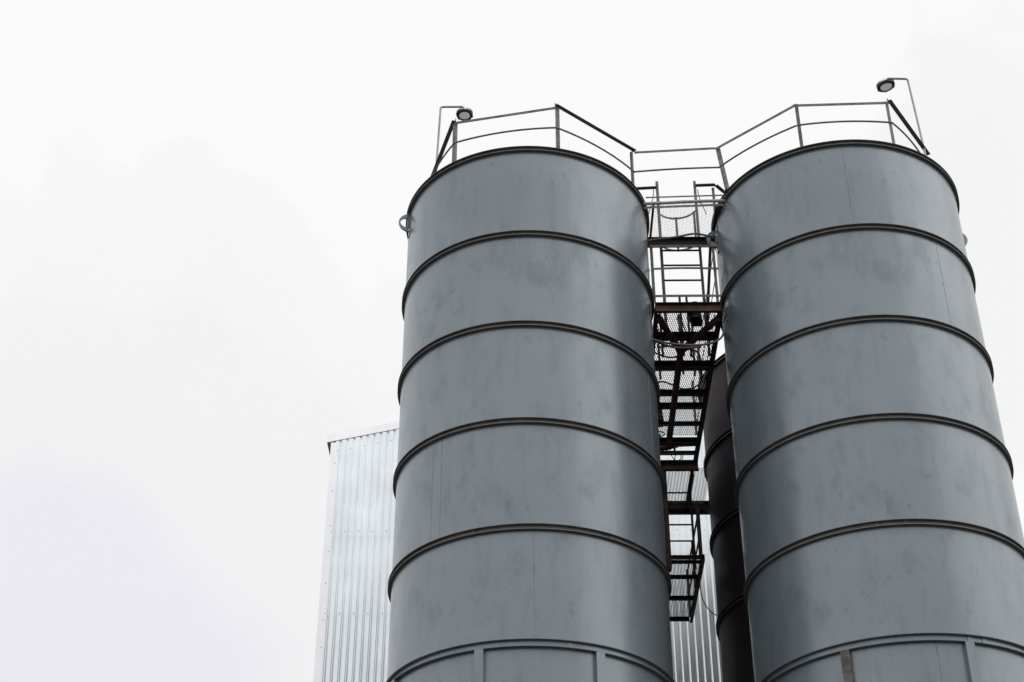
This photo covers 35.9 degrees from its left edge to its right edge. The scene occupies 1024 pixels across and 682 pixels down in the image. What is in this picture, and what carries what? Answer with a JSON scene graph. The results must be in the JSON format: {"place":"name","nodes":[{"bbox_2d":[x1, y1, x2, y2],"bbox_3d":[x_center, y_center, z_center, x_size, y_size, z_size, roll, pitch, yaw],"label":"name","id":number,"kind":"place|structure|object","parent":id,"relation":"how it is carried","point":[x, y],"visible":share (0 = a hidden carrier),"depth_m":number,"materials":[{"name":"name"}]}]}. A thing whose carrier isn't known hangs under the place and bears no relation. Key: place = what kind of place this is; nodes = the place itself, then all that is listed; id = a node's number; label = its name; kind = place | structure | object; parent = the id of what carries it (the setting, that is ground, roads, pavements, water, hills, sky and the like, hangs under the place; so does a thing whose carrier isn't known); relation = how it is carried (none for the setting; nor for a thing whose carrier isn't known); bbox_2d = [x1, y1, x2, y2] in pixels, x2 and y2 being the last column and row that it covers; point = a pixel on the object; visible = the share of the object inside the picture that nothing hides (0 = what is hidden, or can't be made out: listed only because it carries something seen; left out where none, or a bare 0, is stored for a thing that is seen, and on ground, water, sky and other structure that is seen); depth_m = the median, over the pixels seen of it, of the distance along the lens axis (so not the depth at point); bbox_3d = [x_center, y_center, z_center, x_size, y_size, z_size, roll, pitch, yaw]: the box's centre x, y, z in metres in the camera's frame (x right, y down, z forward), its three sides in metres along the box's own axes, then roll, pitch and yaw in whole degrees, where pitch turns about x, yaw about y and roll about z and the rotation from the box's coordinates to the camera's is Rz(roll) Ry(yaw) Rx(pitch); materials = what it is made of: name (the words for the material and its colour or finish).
{"place":"outdoors","nodes":[
{"label":"outdoors","id":0,"kind":"place"},
{"bbox_2d":[0,0,1023,681],"label":"sky","id":1,"kind":"structure","parent":0,"point":[204,246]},
{"bbox_2d":[313,382,722,681],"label":"metal building","id":2,"kind":"structure","parent":0,"point":[352,635],"depth_m":25.86,"materials":[{"name":"metal"}]},
{"label":"ground","id":3,"kind":"structure","parent":0,"visible":0},
{"bbox_2d":[386,146,674,681],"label":"silo","id":4,"kind":"object","parent":3,"relation":"on","point":[529,491],"visible":1,"depth_m":16.91,"materials":[{"name":"grey paint"}]},
{"bbox_2d":[436,106,472,159],"bbox_3d":[-0.788,-2.315,20.592,0.541,1.995,0.232,0,-34,1],"label":"floodlight","id":5,"kind":"object","parent":4,"relation":"on","point":[462,113],"visible":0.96,"depth_m":21.02,"materials":[{"name":"grey metal"}]},
{"bbox_2d":[431,103,635,184],"bbox_3d":[0.172,-1.788,20.246,2.818,0.770,2.896,0,-34,1],"label":"guard rail","id":6,"kind":"object","parent":4,"relation":"on","point":[454,126],"visible":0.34,"depth_m":19.40,"materials":[{"name":"grey metal"}]},
{"bbox_2d":[653,341,701,348],"bbox_3d":[1.927,0.026,18.675,0.608,0.171,0.032,-2,-34,3],"label":"sagging hose","id":7,"kind":"object","parent":4,"relation":"attached to","point":[685,347],"visible":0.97,"depth_m":18.63,"materials":[{"name":"grey rubber"}]},
{"bbox_2d":[634,147,723,247],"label":"walkway","id":8,"kind":"structure","parent":4,"relation":"attached to","point":[700,240],"depth_m":19.95,"materials":[{"name":"metal"}]},
{"bbox_2d":[642,199,725,204],"bbox_3d":[2.129,-1.720,19.600,1.031,0.082,0.048,0,-34,1],"label":"conduit pipe","id":9,"kind":"object","parent":4,"relation":"attached to","point":[685,201],"visible":1,"depth_m":19.59,"materials":[{"name":"grey metal"}]},
{"bbox_2d":[649,245,722,462],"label":"walkway","id":10,"kind":"structure","parent":4,"relation":"attached to","point":[680,364],"depth_m":20.03,"materials":[{"name":"metal"}]},
{"bbox_2d":[658,410,663,426],"bbox_3d":[1.958,0.982,21.491,0.194,0.300,0.229,0,-34,1],"label":"drive motor","id":11,"kind":"object","parent":10,"relation":"on","point":[661,416],"visible":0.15,"depth_m":21.39,"materials":[{"name":"metal"}]},
{"bbox_2d":[659,431,675,452],"bbox_3d":[2.052,1.407,21.854,0.446,0.297,0.158,0,-34,1],"label":"pipe valve","id":12,"kind":"object","parent":10,"relation":"attached to","point":[662,448],"visible":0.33,"depth_m":21.78,"materials":[{"name":"black metal"}]},
{"bbox_2d":[657,297,695,380],"bbox_3d":[2.146,-0.042,20.562,0.497,0.951,0.578,0,-34,1],"label":"equipment frame","id":13,"kind":"object","parent":10,"relation":"on","point":[679,300],"visible":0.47,"depth_m":20.53,"materials":[{"name":"black metal"}]},
{"bbox_2d":[655,349,702,387],"bbox_3d":[2.120,0.347,20.372,0.696,0.093,0.922,0,-34,1],"label":"loose cable","id":14,"kind":"object","parent":10,"relation":"on","point":[675,357],"visible":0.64,"depth_m":20.25,"materials":[{"name":"black rubber"}]},
{"bbox_2d":[637,181,723,324],"bbox_3d":[2.238,-1.066,20.330,1.199,2.380,0.300,0,-34,1],"label":"ladder","id":15,"kind":"object","parent":10,"relation":"attached to","point":[695,185],"visible":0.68,"depth_m":20.48,"materials":[{"name":"grey metal"}]},
{"bbox_2d":[688,301,701,326],"bbox_3d":[2.244,-0.344,19.495,0.189,0.250,0.223,0,-34,1],"label":"drive motor","id":16,"kind":"object","parent":10,"relation":"on","point":[699,314],"visible":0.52,"depth_m":19.41,"materials":[{"name":"metal"}]},
{"bbox_2d":[652,317,727,345],"bbox_3d":[2.121,-0.131,18.770,0.989,0.495,0.094,2,-34,-3],"label":"sagging hose","id":17,"kind":"object","parent":4,"relation":"attached to","point":[703,344],"visible":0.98,"depth_m":18.64,"materials":[{"name":"grey rubber"}]},
{"bbox_2d":[698,353,754,681],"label":"silo","id":18,"kind":"object","parent":3,"relation":"on","point":[732,620],"visible":0.23,"depth_m":21.42,"materials":[{"name":"paint"}]},
{"bbox_2d":[706,139,1023,681],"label":"silo","id":19,"kind":"object","parent":3,"relation":"on","point":[880,521],"visible":0.98,"depth_m":16.93,"materials":[{"name":"grey paint"}]},
{"bbox_2d":[647,233,714,241],"bbox_3d":[2.119,-1.311,19.604,0.968,0.254,0.214,8,-35,-12],"label":"steel platform beam","id":20,"kind":"object","parent":19,"relation":"attached to","point":[678,236],"visible":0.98,"depth_m":19.51,"materials":[{"name":"grey metal"}]},
{"bbox_2d":[716,99,929,192],"bbox_3d":[4.027,-1.855,20.244,2.899,0.772,2.871,0,-34,1],"label":"guard rail","id":21,"kind":"object","parent":19,"relation":"on","point":[799,125],"visible":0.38,"depth_m":19.31,"materials":[{"name":"grey metal"}]},
{"bbox_2d":[876,77,926,155],"bbox_3d":[5.007,-2.647,20.127,0.535,1.914,0.246,0,-34,1],"label":"floodlight","id":22,"kind":"object","parent":19,"relation":"on","point":[887,84],"visible":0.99,"depth_m":20.52,"materials":[{"name":"grey metal"}]},
{"bbox_3d":[0.316,6.494,19.462,3.272,14.334,3.272,0,-34,1],"label":"silo","id":23,"kind":"object","parent":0,"visible":0},
{"bbox_2d":[660,460,710,514],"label":"walkway","id":24,"kind":"structure","parent":23,"relation":"attached to","point":[683,466],"depth_m":22.43,"materials":[{"name":"metal"}]},
{"bbox_2d":[669,508,704,622],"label":"walkway","id":25,"kind":"structure","parent":23,"relation":"attached to","point":[696,559],"depth_m":21.90,"materials":[{"name":"metal"}]},
{"bbox_2d":[662,468,671,572],"bbox_3d":[2.089,2.436,21.517,0.095,1.560,0.095,0,-34,1],"label":"spout pipe","id":26,"kind":"object","parent":25,"relation":"attached to","point":[667,535],"visible":0.52,"depth_m":21.40,"materials":[{"name":"grey metal"}]},
{"bbox_2d":[667,487,696,569],"bbox_3d":[2.288,2.595,21.982,0.475,1.280,0.034,0,-34,1],"label":"ladder","id":27,"kind":"object","parent":25,"relation":"attached to","point":[692,521],"visible":0.52,"depth_m":22.00,"materials":[{"name":"black metal"}]},
{"bbox_2d":[700,584,717,615],"bbox_3d":[2.725,3.614,21.897,0.253,0.491,0.217,0,-34,1],"label":"hanging cable","id":28,"kind":"object","parent":25,"relation":"hanging from","point":[704,602],"visible":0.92,"depth_m":21.96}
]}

